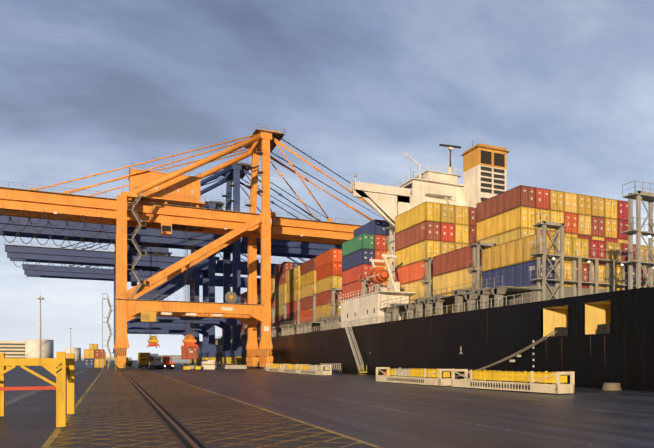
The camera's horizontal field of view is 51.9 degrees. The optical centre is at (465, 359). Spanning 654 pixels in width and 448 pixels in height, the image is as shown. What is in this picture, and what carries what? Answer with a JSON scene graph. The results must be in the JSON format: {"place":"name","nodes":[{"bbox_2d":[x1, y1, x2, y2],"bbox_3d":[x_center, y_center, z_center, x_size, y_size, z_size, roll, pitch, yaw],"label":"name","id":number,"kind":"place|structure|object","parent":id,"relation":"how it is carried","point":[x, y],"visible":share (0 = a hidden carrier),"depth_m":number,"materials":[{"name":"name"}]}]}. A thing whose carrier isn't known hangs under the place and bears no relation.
{"place":"outdoors","nodes":[
{"label":"outdoors","id":0,"kind":"place"},
{"bbox_2d":[0,296,188,360],"bbox_3d":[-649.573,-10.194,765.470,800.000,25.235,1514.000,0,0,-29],"label":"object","id":1,"kind":"object","parent":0,"point":[36,348],"visible":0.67,"depth_m":702.09,"materials":[{"name":"metal"}]},
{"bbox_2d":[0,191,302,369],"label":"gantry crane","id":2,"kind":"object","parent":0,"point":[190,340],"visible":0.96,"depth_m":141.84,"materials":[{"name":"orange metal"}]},
{"bbox_2d":[132,360,189,363],"bbox_3d":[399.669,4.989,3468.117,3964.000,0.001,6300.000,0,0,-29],"label":"water","id":3,"kind":"structure","parent":0,"point":[186,362],"depth_m":1415.81,"materials":[{"name":"blue liquid"}]},
{"bbox_2d":[198,141,653,391],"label":"ship hull","id":4,"kind":"object","parent":3,"relation":"on","point":[599,339],"visible":0.62,"depth_m":77.32,"materials":[{"name":"metal"}]},
{"bbox_2d":[215,181,653,378],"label":"ship lashing","id":5,"kind":"object","parent":4,"relation":"on","point":[457,298],"visible":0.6,"depth_m":74.43,"materials":[{"name":"grey metal"}]},
{"bbox_2d":[222,185,653,338],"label":"shipping containers","id":6,"kind":"object","parent":4,"relation":"on","point":[505,218],"visible":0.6,"depth_m":96.58,"materials":[{"name":"metal"}]},
{"bbox_2d":[0,360,653,447],"bbox_3d":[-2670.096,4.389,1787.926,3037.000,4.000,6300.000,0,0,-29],"label":"ground","id":7,"kind":"structure","parent":0,"point":[28,422],"depth_m":28.54,"materials":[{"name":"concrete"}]},
{"bbox_2d":[0,352,74,429],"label":"trestle","id":8,"kind":"object","parent":7,"relation":"on","point":[60,366],"visible":0.98,"depth_m":21.92,"materials":[{"name":"paint"}]},
{"bbox_2d":[84,344,105,367],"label":"shipping containers","id":9,"kind":"object","parent":7,"relation":"on","point":[93,353],"visible":0.94,"depth_m":182.78,"materials":[{"name":"metal"}]},
{"bbox_2d":[22,250,260,364],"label":"gantry crane","id":10,"kind":"object","parent":7,"relation":"on","point":[64,272],"visible":0.35,"depth_m":271.25,"materials":[{"name":"paint"}]},
{"bbox_2d":[4,196,305,360],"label":"gantry crane","id":11,"kind":"object","parent":7,"relation":"on","point":[162,258],"visible":0.42,"depth_m":231.04,"materials":[{"name":"paint"}]},
{"bbox_2d":[0,158,341,365],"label":"gantry crane","id":12,"kind":"object","parent":7,"relation":"on","point":[235,173],"visible":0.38,"depth_m":189.66,"materials":[{"name":"paint"}]},
{"bbox_2d":[0,230,159,347],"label":"cables","id":13,"kind":"object","parent":12,"relation":"attached to","point":[153,340],"visible":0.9,"depth_m":185.59,"materials":[{"name":"paint"}]},
{"bbox_2d":[125,352,246,369],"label":"vehicles","id":14,"kind":"object","parent":7,"relation":"on","point":[148,360],"visible":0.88,"depth_m":155.92,"materials":[{"name":"paint"}]},
{"bbox_2d":[0,122,384,369],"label":"orange crane","id":15,"kind":"object","parent":7,"relation":"on","point":[169,203],"visible":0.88,"depth_m":150.11,"materials":[{"name":"paint"}]},
{"bbox_2d":[181,347,197,358],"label":"shipping container","id":16,"kind":"object","parent":15,"relation":"on","point":[189,353],"visible":1,"depth_m":149.10,"materials":[{"name":"metal"}]},
{"bbox_2d":[5,362,653,447],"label":"rails","id":17,"kind":"object","parent":7,"relation":"on","point":[183,435],"visible":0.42,"depth_m":29.76,"materials":[{"name":"metal"}]},
{"bbox_2d":[13,364,650,447],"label":"pavement markings","id":18,"kind":"object","parent":7,"relation":"on","point":[50,439],"visible":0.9,"depth_m":24.79,"materials":[{"name":"paint"}]},
{"bbox_2d":[266,363,574,394],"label":"flat racks","id":19,"kind":"object","parent":7,"relation":"on","point":[544,382],"visible":1,"depth_m":52.42,"materials":[{"name":"metal"}]},
{"bbox_2d":[247,366,647,399],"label":"quay clutter","id":20,"kind":"object","parent":7,"relation":"on","point":[612,386],"visible":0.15,"depth_m":48.69,"materials":[{"name":"paint"}]},
{"bbox_2d":[0,0,653,359],"label":"sky","id":21,"kind":"structure","parent":0,"point":[88,87],"materials":[{"name":"grey"}]}
]}

